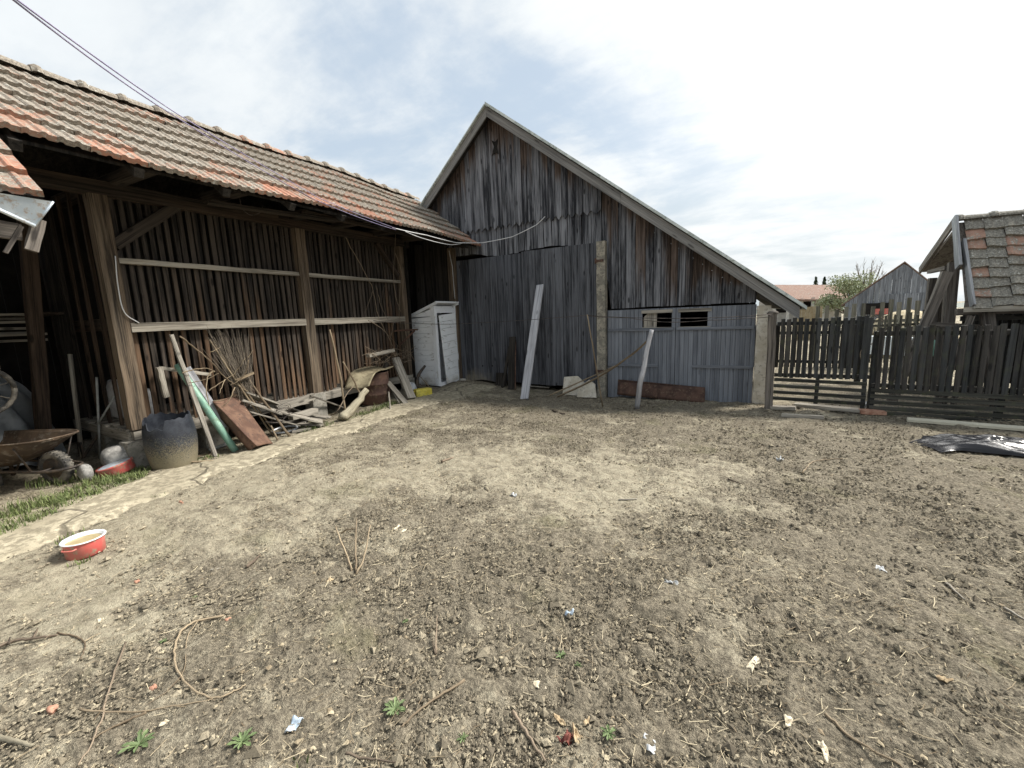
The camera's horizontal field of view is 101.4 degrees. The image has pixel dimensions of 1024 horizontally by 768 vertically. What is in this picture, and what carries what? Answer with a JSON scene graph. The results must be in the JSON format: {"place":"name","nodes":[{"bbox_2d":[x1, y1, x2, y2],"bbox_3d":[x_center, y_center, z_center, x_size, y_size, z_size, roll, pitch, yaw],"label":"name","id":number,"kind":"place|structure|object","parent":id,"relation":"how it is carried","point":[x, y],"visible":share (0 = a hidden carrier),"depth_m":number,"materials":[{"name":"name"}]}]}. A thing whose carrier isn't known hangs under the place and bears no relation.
{"place":"outdoors","nodes":[
{"label":"outdoors","id":0,"kind":"place"},
{"bbox_2d":[106,379,123,417],"bbox_3d":[-5.491,0.205,5.880,0.359,0.540,0.282,3,10,29],"label":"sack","id":1,"kind":"object","parent":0,"point":[110,394],"visible":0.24,"depth_m":5.75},
{"bbox_2d":[0,382,495,561],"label":"path","id":2,"kind":"structure","parent":0,"point":[89,511],"depth_m":4.35,"materials":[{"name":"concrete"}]},
{"bbox_2d":[391,357,415,399],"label":"plank","id":3,"kind":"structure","parent":2,"relation":"on","point":[404,380],"depth_m":8.44,"materials":[{"name":"grey wood"}]},
{"bbox_2d":[362,343,414,367],"bbox_3d":[-2.502,-0.570,8.496,0.337,0.479,1.533,3,10,29],"label":"brushwood","id":4,"kind":"object","parent":3,"relation":"on","point":[404,357],"visible":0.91,"depth_m":8.42,"materials":[{"name":"brown plant"}]},
{"bbox_2d":[0,301,1023,767],"bbox_3d":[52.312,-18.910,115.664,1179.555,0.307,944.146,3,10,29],"label":"ground","id":5,"kind":"structure","parent":0,"point":[586,489],"depth_m":2.52,"materials":[{"name":"soil"}]},
{"bbox_2d":[0,370,17,486],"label":"cart wheel","id":6,"kind":"object","parent":5,"relation":"on","point":[14,391],"visible":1,"depth_m":4.56,"materials":[{"name":"metal"}]},
{"bbox_2d":[0,734,33,746],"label":"branch","id":7,"kind":"object","parent":5,"relation":"on","point":[8,739],"visible":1,"depth_m":1.67,"materials":[{"name":"brown wood"}]},
{"bbox_2d":[0,139,53,253],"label":"tiled house","id":8,"kind":"structure","parent":5,"relation":"on","point":[22,196],"depth_m":3.08,"materials":[{"name":"tile"}]},
{"bbox_2d":[0,627,57,647],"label":"branch","id":9,"kind":"object","parent":5,"relation":"on","point":[10,641],"visible":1,"depth_m":2.23,"materials":[{"name":"brown plant"}]},
{"bbox_2d":[0,376,65,468],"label":"tarpaulin","id":10,"kind":"object","parent":5,"relation":"on","point":[17,414],"visible":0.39,"depth_m":5.21,"materials":[{"name":"plastic"}]},
{"bbox_2d":[0,429,83,483],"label":"wheelbarrow","id":11,"kind":"object","parent":5,"relation":"on","point":[17,447],"visible":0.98,"depth_m":4.57,"materials":[{"name":"metal"}]},
{"bbox_2d":[59,529,105,560],"bbox_3d":[-3.173,1.197,3.110,0.250,0.127,0.268,3,10,29],"label":"cooking pot","id":12,"kind":"object","parent":5,"relation":"on","point":[81,545],"visible":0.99,"depth_m":3.07,"materials":[{"name":"red metal"}]},
{"bbox_2d":[67,354,97,458],"bbox_3d":[-5.668,0.302,5.480,0.391,1.381,0.181,3,10,29],"label":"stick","id":13,"kind":"object","parent":5,"relation":"on","point":[80,448],"visible":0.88,"depth_m":5.51,"materials":[{"name":"grey wood"}]},
{"bbox_2d":[77,464,93,480],"bbox_3d":[-4.752,0.986,4.664,0.217,0.197,0.111,3,10,29],"label":"stone","id":14,"kind":"object","parent":5,"relation":"on","point":[84,471],"visible":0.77,"depth_m":4.61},
{"bbox_2d":[77,642,126,765],"bbox_3d":[-1.823,1.394,1.893,0.028,0.026,0.725,-8,11,-31],"label":"stick","id":15,"kind":"object","parent":5,"relation":"on","point":[113,675],"visible":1,"depth_m":1.85,"materials":[{"name":"wood"}]},
{"bbox_2d":[95,377,114,458],"bbox_3d":[-5.226,0.440,5.385,0.384,1.072,0.062,-3,9,-4],"label":"rod","id":16,"kind":"object","parent":5,"relation":"on","point":[99,419],"visible":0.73,"depth_m":5.36,"materials":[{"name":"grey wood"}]},
{"bbox_2d":[91,432,120,452],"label":"foundation block","id":17,"kind":"structure","parent":5,"relation":"on","point":[106,442],"depth_m":5.60,"materials":[{"name":"concrete"}]},
{"bbox_2d":[100,444,127,465],"bbox_3d":[-4.803,0.892,5.109,0.453,0.308,0.336,3,10,29],"label":"stone","id":18,"kind":"object","parent":5,"relation":"on","point":[113,453],"visible":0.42,"depth_m":4.96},
{"bbox_2d":[95,457,135,477],"bbox_3d":[-4.632,0.986,4.894,0.346,0.192,0.344,3,10,29],"label":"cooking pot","id":19,"kind":"object","parent":5,"relation":"on","point":[125,465],"visible":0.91,"depth_m":4.82,"materials":[{"name":"red metal"}]},
{"bbox_2d":[90,711,146,740],"bbox_3d":[-1.634,1.418,1.743,0.174,0.014,0.021,-10,12,-40],"label":"stick","id":20,"kind":"object","parent":5,"relation":"on","point":[129,719],"visible":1,"depth_m":1.75,"materials":[{"name":"beige wood"}]},
{"bbox_2d":[119,440,149,467],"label":"foundation block","id":21,"kind":"structure","parent":5,"relation":"on","point":[135,450],"depth_m":5.07,"materials":[{"name":"concrete"}]},
{"bbox_2d":[117,729,154,754],"bbox_3d":[-1.475,1.414,1.657,0.106,0.020,0.101,-4,9,-10],"label":"weed","id":22,"kind":"object","parent":5,"relation":"on","point":[140,739],"visible":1,"depth_m":1.65,"materials":[{"name":"green plant"}]},
{"bbox_2d":[78,620,212,712],"bbox_3d":[-1.543,1.357,2.026,0.568,0.038,0.565,0,9,11],"label":"vine cutting","id":23,"kind":"object","parent":5,"relation":"on","point":[86,710],"visible":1,"depth_m":1.81,"materials":[{"name":"beige wood"}]},
{"bbox_2d":[142,410,197,469],"bbox_3d":[-4.138,0.663,5.078,0.525,0.632,0.515,3,10,29],"label":"plastic drum","id":24,"kind":"object","parent":5,"relation":"on","point":[169,440],"visible":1,"depth_m":4.93,"materials":[{"name":"plastic"}]},
{"bbox_2d":[169,334,217,456],"bbox_3d":[-4.053,0.153,5.328,0.606,1.574,0.052,2,10,26],"label":"batten","id":25,"kind":"object","parent":5,"relation":"on","point":[195,401],"visible":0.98,"depth_m":5.31,"materials":[{"name":"grey wood"}]},
{"bbox_2d":[174,363,238,452],"bbox_3d":[-3.979,0.324,5.442,0.665,1.214,0.134,-2,9,1],"label":"drain pipe","id":26,"kind":"object","parent":5,"relation":"on","point":[218,425],"visible":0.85,"depth_m":5.41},
{"bbox_2d":[172,614,245,698],"bbox_3d":[-1.527,1.348,2.080,0.239,0.049,0.752,-10,12,-41],"label":"vine cutting","id":27,"kind":"object","parent":5,"relation":"on","point":[175,664],"visible":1,"depth_m":2.02,"materials":[{"name":"beige wood"}]},
{"bbox_2d":[196,425,228,448],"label":"foundation block","id":28,"kind":"structure","parent":5,"relation":"on","point":[217,439],"depth_m":5.86,"materials":[{"name":"concrete"}]},
{"bbox_2d":[0,55,480,458],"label":"corn crib","id":29,"kind":"object","parent":5,"relation":"on","point":[147,196],"visible":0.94,"depth_m":5.81,"materials":[{"name":"wood"}]},
{"bbox_2d":[159,366,210,375],"bbox_3d":[-4.301,-0.167,5.520,0.048,0.204,0.571,3,10,29],"label":"batten","id":30,"kind":"object","parent":29,"relation":"attached to","point":[175,370],"visible":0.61,"depth_m":5.59,"materials":[{"name":"brown wood"}]},
{"bbox_2d":[156,366,169,397],"bbox_3d":[-4.398,-0.022,5.272,0.054,0.401,0.084,3,10,29],"label":"wood stub","id":31,"kind":"object","parent":30,"relation":"attached to","point":[162,382],"visible":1,"depth_m":5.26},
{"bbox_2d":[345,234,403,355],"bbox_3d":[-2.621,-1.737,8.321,0.069,2.526,1.460,3,10,29],"label":"climbing vine","id":32,"kind":"object","parent":29,"relation":"attached to","point":[382,295],"visible":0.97,"depth_m":8.50,"materials":[{"name":"brown plant"}]},
{"bbox_2d":[392,217,544,242],"bbox_3d":[-0.978,-3.115,8.390,3.189,0.477,1.205,-8,10,-30],"label":"eave cable","id":33,"kind":"object","parent":29,"relation":"attached to","point":[462,242],"visible":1,"depth_m":8.68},
{"bbox_2d":[16,0,393,227],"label":"overhead cable","id":34,"kind":"object","parent":33,"relation":"attached to","point":[39,16],"visible":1,"depth_m":2.61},
{"bbox_2d":[12,0,394,229],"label":"overhead cable","id":35,"kind":"object","parent":34,"relation":"attached to","point":[34,16],"visible":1,"depth_m":2.62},
{"bbox_2d":[226,727,257,749],"bbox_3d":[-1.054,1.398,1.647,0.099,0.015,0.089,3,10,29],"label":"weed","id":36,"kind":"object","parent":5,"relation":"on","point":[242,739],"visible":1,"depth_m":1.65,"materials":[{"name":"green plant"}]},
{"bbox_2d":[210,340,273,436],"bbox_3d":[-3.834,0.098,5.982,0.622,1.500,0.109,-9,11,-37],"label":"fork handle","id":37,"kind":"object","parent":5,"relation":"on","point":[264,423],"visible":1,"depth_m":5.95,"materials":[{"name":"beige wood"}]},
{"bbox_2d":[212,396,272,449],"bbox_3d":[-3.603,0.526,5.672,0.794,0.646,0.396,1,10,21],"label":"rusty channel","id":38,"kind":"object","parent":5,"relation":"on","point":[239,421],"visible":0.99,"depth_m":5.61,"materials":[{"name":"metal"}]},
{"bbox_2d":[186,366,226,427],"bbox_3d":[-4.048,0.180,5.567,0.440,0.850,0.077,-3,9,-5],"label":"plank","id":39,"kind":"object","parent":38,"relation":"on","point":[199,384],"visible":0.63,"depth_m":5.54,"materials":[{"name":"grey wood"}]},
{"bbox_2d":[179,336,252,409],"bbox_3d":[-3.888,-0.171,5.613,0.226,0.995,0.891,3,10,29],"label":"pruned vine","id":40,"kind":"object","parent":38,"relation":"on","point":[207,378],"visible":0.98,"depth_m":5.53,"materials":[{"name":"beige wood"}]},
{"bbox_2d":[250,380,290,436],"bbox_3d":[-3.553,0.357,6.138,0.578,0.853,0.041,-1,9,10],"label":"pole","id":41,"kind":"object","parent":5,"relation":"on","point":[274,415],"visible":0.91,"depth_m":6.13,"materials":[{"name":"beige wood"}]},
{"bbox_2d":[257,420,307,423],"bbox_3d":[-3.740,0.617,6.809,0.895,0.034,0.167,-1,9,5],"label":"board","id":42,"kind":"object","parent":5,"relation":"on","point":[292,421],"visible":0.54,"depth_m":6.76,"materials":[{"name":"grey wood"}]},
{"bbox_2d":[265,412,321,419],"bbox_3d":[-3.718,0.525,6.951,1.392,0.099,0.116,1,10,22],"label":"board","id":43,"kind":"object","parent":42,"relation":"on","point":[286,416],"visible":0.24,"depth_m":6.91,"materials":[{"name":"grey wood"}]},
{"bbox_2d":[270,403,314,422],"bbox_3d":[-3.389,0.443,6.339,0.268,0.327,0.803,3,10,29],"label":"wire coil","id":44,"kind":"object","parent":43,"relation":"on","point":[276,410],"visible":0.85,"depth_m":6.26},
{"bbox_2d":[288,408,317,419],"bbox_3d":[-3.360,0.481,6.740,0.148,0.095,0.458,3,10,29],"label":"board","id":45,"kind":"object","parent":43,"relation":"on","point":[309,412],"visible":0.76,"depth_m":6.75,"materials":[{"name":"grey wood"}]},
{"bbox_2d":[291,412,331,418],"bbox_3d":[-3.509,0.512,7.049,1.010,0.109,0.137,0,9,16],"label":"board","id":46,"kind":"object","parent":43,"relation":"on","point":[320,416],"visible":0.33,"depth_m":6.93,"materials":[{"name":"grey wood"}]},
{"bbox_2d":[234,391,300,411],"bbox_3d":[-3.755,0.304,6.569,0.206,0.590,1.152,0,9,11],"label":"board","id":47,"kind":"object","parent":46,"relation":"on","point":[257,398],"visible":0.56,"depth_m":6.37,"materials":[{"name":"grey wood"}]},
{"bbox_2d":[206,325,253,404],"bbox_3d":[-3.923,-0.247,5.927,0.229,1.195,0.694,3,10,29],"label":"twig bundle","id":48,"kind":"object","parent":47,"relation":"on","point":[247,385],"visible":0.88,"depth_m":5.93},
{"bbox_2d":[275,393,314,410],"bbox_3d":[-3.485,0.299,6.758,0.096,0.202,0.642,4,11,33],"label":"board","id":49,"kind":"object","parent":47,"relation":"on","point":[300,400],"visible":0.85,"depth_m":6.74,"materials":[{"name":"grey wood"}]},
{"bbox_2d":[284,715,303,732],"bbox_3d":[-0.883,1.384,1.703,0.049,0.035,0.072,-2,9,-1],"label":"paper scrap","id":50,"kind":"object","parent":5,"relation":"on","point":[296,720],"visible":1,"depth_m":1.71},
{"bbox_2d":[264,420,323,425],"bbox_3d":[-3.508,0.627,6.700,1.158,0.036,0.097,1,10,18],"label":"board","id":51,"kind":"object","parent":5,"relation":"on","point":[309,424],"visible":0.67,"depth_m":6.61,"materials":[{"name":"grey wood"}]},
{"bbox_2d":[271,408,322,423],"bbox_3d":[-3.325,0.482,6.431,0.745,0.348,0.176,-7,10,-26],"label":"board","id":52,"kind":"object","parent":51,"relation":"on","point":[304,417],"visible":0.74,"depth_m":6.44,"materials":[{"name":"grey wood"}]},
{"bbox_2d":[0,395,598,767],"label":"grass","id":53,"kind":"structure","parent":5,"relation":"on","point":[60,499],"depth_m":4.15,"materials":[{"name":"plant"}]},
{"bbox_2d":[306,392,327,419],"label":"foundation block","id":54,"kind":"structure","parent":5,"relation":"on","point":[320,405],"depth_m":7.25,"materials":[{"name":"concrete"}]},
{"bbox_2d":[329,330,345,409],"bbox_3d":[-3.087,-0.218,7.466,0.212,1.504,0.085,3,10,29],"label":"pole","id":55,"kind":"object","parent":5,"relation":"on","point":[342,392],"visible":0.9,"depth_m":7.48,"materials":[{"name":"beige wood"}]},
{"bbox_2d":[335,519,370,575],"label":"dead twigs","id":56,"kind":"object","parent":5,"relation":"on","point":[348,560],"visible":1,"depth_m":2.91,"materials":[{"name":"beige wood"}]},
{"bbox_2d":[338,388,368,420],"bbox_3d":[-2.703,0.348,7.156,0.189,0.502,0.642,3,10,29],"label":"log","id":57,"kind":"object","parent":5,"relation":"on","point":[348,411],"visible":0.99,"depth_m":7.08,"materials":[{"name":"brown wood"}]},
{"bbox_2d":[345,751,395,762],"bbox_3d":[-0.529,1.393,1.558,0.199,0.020,0.018,-1,9,10],"label":"stick","id":58,"kind":"object","parent":5,"relation":"on","point":[363,757],"visible":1,"depth_m":1.55,"materials":[{"name":"wood"}]},
{"bbox_2d":[358,370,390,405],"bbox_3d":[-2.746,0.067,8.330,0.617,0.615,0.617,3,10,29],"label":"rusty barrel","id":59,"kind":"object","parent":5,"relation":"on","point":[378,388],"visible":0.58,"depth_m":8.09,"materials":[{"name":"metal"}]},
{"bbox_2d":[344,365,393,389],"bbox_3d":[-2.782,-0.145,8.116,0.662,0.347,0.953,-1,9,8],"label":"bent sheet","id":60,"kind":"object","parent":59,"relation":"on","point":[363,376],"visible":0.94,"depth_m":7.85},
{"bbox_2d":[383,697,405,715],"bbox_3d":[-0.494,1.361,1.768,0.096,0.015,0.088,-3,9,-7],"label":"weed","id":61,"kind":"object","parent":5,"relation":"on","point":[393,707],"visible":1,"depth_m":1.77,"materials":[{"name":"green plant"}]},
{"bbox_2d":[388,381,408,402],"bbox_3d":[-2.246,0.171,8.174,0.603,0.427,0.098,6,12,40],"label":"plank","id":62,"kind":"object","parent":5,"relation":"on","point":[398,394],"visible":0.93,"depth_m":8.15,"materials":[{"name":"grey wood"}]},
{"bbox_2d":[413,387,431,396],"bbox_3d":[-1.856,0.169,8.653,0.370,0.155,0.190,-9,11,-34],"label":"canister","id":63,"kind":"object","parent":5,"relation":"on","point":[420,392],"visible":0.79,"depth_m":8.58,"materials":[{"name":"yellow plastic"}]},
{"bbox_2d":[400,679,464,727],"bbox_3d":[-0.336,1.360,1.796,0.318,0.015,0.026,-10,12,-41],"label":"stick","id":64,"kind":"object","parent":5,"relation":"on","point":[437,697],"visible":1,"depth_m":1.80,"materials":[{"name":"beige wood"}]},
{"bbox_2d":[411,301,458,385],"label":"outhouse","id":65,"kind":"structure","parent":5,"relation":"on","point":[435,348],"depth_m":9.63,"materials":[{"name":"white paint"}]},
{"bbox_2d":[438,313,458,383],"bbox_3d":[-1.449,-0.835,9.769,0.070,1.617,0.626,2,10,27],"label":"door","id":66,"kind":"structure","parent":65,"relation":"in","point":[452,375],"depth_m":9.76,"materials":[{"name":"white paint"}]},
{"bbox_2d":[495,373,507,385],"bbox_3d":[-0.249,-0.107,9.671,0.300,0.304,0.080,3,10,29],"label":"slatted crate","id":67,"kind":"object","parent":5,"relation":"on","point":[499,378],"visible":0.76,"depth_m":9.68,"materials":[{"name":"brown wood"}]},
{"bbox_2d":[0,401,1020,767],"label":"wood chips","id":68,"kind":"object","parent":5,"relation":"on","point":[330,709],"visible":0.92,"depth_m":2.00,"materials":[{"name":"wood"}]},
{"bbox_2d":[0,394,1023,767],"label":"soil clods","id":69,"kind":"object","parent":5,"relation":"on","point":[442,742],"visible":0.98,"depth_m":2.16,"materials":[{"name":"soil"}]},
{"bbox_2d":[508,336,515,388],"bbox_3d":[-0.006,-0.474,9.345,0.157,1.161,0.400,0,9,14],"label":"plank","id":70,"kind":"object","parent":5,"relation":"on","point":[511,366],"visible":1,"depth_m":9.32,"materials":[{"name":"brown wood"}]},
{"bbox_2d":[1,393,1023,767],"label":"straw litter","id":71,"kind":"object","parent":5,"relation":"on","point":[599,619],"visible":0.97,"depth_m":2.14,"materials":[{"name":"plant"}]},
{"bbox_2d":[511,709,545,761],"bbox_3d":[0.064,1.369,1.636,0.019,0.024,0.227,-8,11,-32],"label":"stick","id":72,"kind":"object","parent":5,"relation":"on","point":[518,720],"visible":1,"depth_m":1.65,"materials":[{"name":"wood"}]},
{"bbox_2d":[520,284,543,398],"bbox_3d":[0.421,-0.903,8.557,0.173,2.276,1.200,2,10,23],"label":"plank","id":73,"kind":"object","parent":5,"relation":"on","point":[528,369],"visible":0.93,"depth_m":8.51,"materials":[{"name":"grey wood"}]},
{"bbox_2d":[556,729,572,744],"bbox_3d":[0.208,1.377,1.622,0.064,0.045,0.037,-9,11,-35],"label":"leaf","id":74,"kind":"object","parent":5,"relation":"on","point":[567,737],"visible":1,"depth_m":1.62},
{"bbox_2d":[563,376,583,395],"bbox_3d":[1.304,0.036,8.673,0.501,0.408,0.152,3,10,29],"label":"concrete slab","id":75,"kind":"object","parent":5,"relation":"on","point":[570,380],"depth_m":8.68,"materials":[{"name":"paint"}]},
{"bbox_2d":[577,380,596,397],"bbox_3d":[1.512,0.095,8.391,0.398,0.366,0.141,3,10,29],"label":"concrete slab","id":76,"kind":"object","parent":5,"relation":"on","point":[588,390],"depth_m":8.35,"materials":[{"name":"paint"}]},
{"bbox_2d":[587,314,602,406],"bbox_3d":[1.505,-0.400,7.527,0.289,1.688,0.172,-2,9,4],"label":"prop stick","id":77,"kind":"object","parent":5,"relation":"on","point":[595,362],"visible":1,"depth_m":7.47,"materials":[{"name":"beige wood"}]},
{"bbox_2d":[557,329,651,397],"bbox_3d":[1.662,-0.329,7.681,1.910,1.328,0.216,5,12,39],"label":"bowed pole","id":78,"kind":"object","parent":5,"relation":"on","point":[618,364],"visible":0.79,"depth_m":7.72,"materials":[{"name":"beige wood"}]},
{"bbox_2d":[600,724,615,739],"bbox_3d":[0.379,1.361,1.635,0.065,0.012,0.064,-5,10,-20],"label":"weed","id":79,"kind":"object","parent":5,"relation":"on","point":[608,732],"visible":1,"depth_m":1.64,"materials":[{"name":"green plant"}]},
{"bbox_2d":[420,102,806,404],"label":"wooden barn","id":80,"kind":"structure","parent":5,"relation":"on","point":[592,242],"depth_m":8.51,"materials":[{"name":"grey wood"}]},
{"bbox_2d":[456,253,524,382],"bbox_3d":[-0.507,-1.462,9.698,1.712,2.845,0.033,3,10,29],"label":"door","id":81,"kind":"structure","parent":80,"relation":"in","point":[489,288],"depth_m":9.67,"materials":[{"name":"grey wood"}]},
{"bbox_2d":[521,243,596,386],"bbox_3d":[0.992,-1.390,8.882,1.677,2.905,0.030,3,10,29],"label":"door","id":82,"kind":"structure","parent":80,"relation":"in","point":[563,348],"depth_m":8.82,"materials":[{"name":"grey wood"}]},
{"bbox_2d":[607,308,675,398],"bbox_3d":[2.505,-0.573,8.193,1.280,1.755,0.086,3,10,29],"label":"garage door","id":83,"kind":"structure","parent":80,"relation":"in","point":[620,332],"depth_m":8.16,"materials":[{"name":"grey wood"}]},
{"bbox_2d":[675,304,756,402],"bbox_3d":[3.630,-0.516,7.560,1.285,1.755,0.053,3,10,29],"label":"garage door","id":84,"kind":"structure","parent":80,"relation":"in","point":[728,328],"depth_m":7.51,"materials":[{"name":"grey wood"}]},
{"bbox_2d":[634,329,653,409],"bbox_3d":[2.179,-0.219,7.059,0.216,1.394,0.351,-8,11,-34],"label":"stake","id":85,"kind":"object","parent":5,"relation":"on","point":[642,374],"visible":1,"depth_m":6.95,"materials":[{"name":"grey wood"}]},
{"bbox_2d":[617,379,704,401],"bbox_3d":[2.812,0.134,7.997,1.597,0.382,0.100,3,10,29],"label":"rusty sheet","id":86,"kind":"object","parent":5,"relation":"on","point":[669,391],"visible":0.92,"depth_m":7.96,"materials":[{"name":"metal"}]},
{"bbox_2d":[764,311,778,408],"bbox_3d":[4.117,-0.349,6.685,0.170,1.626,0.170,3,10,29],"label":"gate post","id":87,"kind":"object","parent":5,"relation":"on","point":[771,349],"visible":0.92,"depth_m":6.63,"materials":[{"name":"grey wood"}]},
{"bbox_2d":[373,314,772,323],"bbox_3d":[0.781,-1.180,7.501,6.705,0.181,2.229,3,10,29],"label":"clothesline","id":88,"kind":"object","parent":87,"relation":"attached to","point":[602,316],"visible":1,"depth_m":7.32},
{"bbox_2d":[773,316,874,408],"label":"picket gate","id":89,"kind":"structure","parent":87,"relation":"attached to","point":[867,322],"depth_m":6.29,"materials":[{"name":"brown wood"}]},
{"bbox_2d":[770,405,795,410],"bbox_3d":[4.294,0.376,6.696,0.414,0.072,0.127,5,12,39],"label":"timber","id":90,"kind":"object","parent":5,"relation":"on","point":[781,407],"visible":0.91,"depth_m":6.64,"materials":[{"name":"grey wood"}]},
{"bbox_2d":[781,413,823,419],"bbox_3d":[4.226,0.471,6.096,0.530,0.059,0.057,3,10,30],"label":"timber","id":91,"kind":"object","parent":5,"relation":"on","point":[820,417],"visible":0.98,"depth_m":6.08,"materials":[{"name":"grey wood"}]},
{"bbox_2d":[759,285,847,323],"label":"house","id":92,"kind":"structure","parent":5,"relation":"on","point":[807,295],"depth_m":37.12,"materials":[{"name":"tile"}]},
{"bbox_2d":[754,316,864,381],"bbox_3d":[6.092,-0.666,8.713,1.899,1.400,0.120,3,10,29],"label":"picket fence","id":93,"kind":"object","parent":5,"relation":"on","point":[807,361],"visible":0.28,"depth_m":8.48,"materials":[{"name":"grey wood"}]},
{"bbox_2d":[817,740,828,763],"bbox_3d":[1.142,1.341,1.528,0.024,0.016,0.086,1,10,19],"label":"flake","id":94,"kind":"object","parent":5,"relation":"on","point":[825,757],"visible":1,"depth_m":1.53,"materials":[{"name":"white wood"}]},
{"bbox_2d":[793,402,859,412],"bbox_3d":[4.875,0.365,6.480,0.166,0.074,0.873,-10,12,-39],"label":"timber","id":95,"kind":"object","parent":5,"relation":"on","point":[832,407],"visible":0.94,"depth_m":6.42,"materials":[{"name":"grey wood"}]},
{"bbox_2d":[812,270,877,313],"bbox_3d":[26.266,-6.673,32.752,4.571,4.247,4.599,3,10,29],"label":"tree","id":96,"kind":"object","parent":5,"relation":"on","point":[833,301],"visible":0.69,"depth_m":32.27,"materials":[{"name":"green plant"}]},
{"bbox_2d":[824,713,903,767],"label":"stick","id":97,"kind":"object","parent":5,"relation":"on","point":[856,740],"visible":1,"depth_m":1.54,"materials":[{"name":"beige wood"}]},
{"bbox_2d":[843,258,884,296],"bbox_3d":[28.509,-7.441,33.463,3.529,5.362,3.356,3,10,29],"label":"tree","id":98,"kind":"object","parent":5,"relation":"on","point":[871,267],"visible":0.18,"depth_m":33.22,"materials":[{"name":"green plant"}]},
{"bbox_2d":[813,298,925,362],"bbox_3d":[9.146,-1.330,10.548,2.585,1.598,0.098,1,10,21],"label":"picket fence","id":99,"kind":"object","parent":5,"relation":"on","point":[890,308],"visible":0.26,"depth_m":10.46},
{"bbox_2d":[859,409,886,414],"bbox_3d":[5.222,0.404,6.077,0.292,0.058,0.170,2,10,25],"label":"broken tile","id":100,"kind":"object","parent":5,"relation":"on","point":[872,412],"visible":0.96,"depth_m":6.03,"materials":[{"name":"tile"}]},
{"bbox_2d":[841,261,927,319],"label":"barn","id":101,"kind":"structure","parent":5,"relation":"on","point":[908,273],"depth_m":20.95,"materials":[{"name":"grey wood"}]},
{"bbox_2d":[884,292,925,314],"bbox_3d":[19.676,-3.448,20.855,1.755,2.120,0.038,3,10,29],"label":"door","id":102,"kind":"structure","parent":101,"relation":"in","point":[901,297],"depth_m":20.78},
{"bbox_2d":[873,310,924,383],"bbox_3d":[6.762,-0.640,7.325,0.807,1.286,0.061,1,10,22],"label":"picket fence","id":103,"kind":"object","parent":5,"relation":"on","point":[901,324],"visible":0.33,"depth_m":7.28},
{"bbox_2d":[873,310,958,358],"bbox_3d":[11.996,-1.553,12.766,2.668,1.420,2.538,3,10,29],"label":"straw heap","id":104,"kind":"object","parent":5,"relation":"on","point":[903,312],"visible":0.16,"depth_m":12.40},
{"bbox_2d":[866,323,1023,422],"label":"picket fence","id":105,"kind":"object","parent":5,"relation":"on","point":[1004,345],"visible":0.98,"depth_m":5.65,"materials":[{"name":"brown wood"}]},
{"bbox_2d":[886,209,1023,407],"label":"open shed","id":106,"kind":"structure","parent":5,"relation":"on","point":[984,253],"depth_m":6.17,"materials":[{"name":"wood"}]},
{"bbox_2d":[906,417,1023,430],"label":"plank","id":107,"kind":"object","parent":5,"relation":"on","point":[972,424],"visible":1,"depth_m":5.38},
{"bbox_2d":[909,434,1023,456],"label":"plastic sheet","id":108,"kind":"object","parent":5,"relation":"on","point":[991,444],"visible":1,"depth_m":4.50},
{"bbox_2d":[0,0,1023,305],"label":"sky","id":109,"kind":"structure","parent":0,"point":[800,141],"materials":[{"name":"white"}]},
{"bbox_2d":[797,306,822,339],"bbox_3d":[13.860,-2.837,19.587,1.006,1.560,0.100,3,10,29],"label":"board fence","id":110,"kind":"object","parent":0,"point":[810,311],"visible":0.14,"depth_m":19.50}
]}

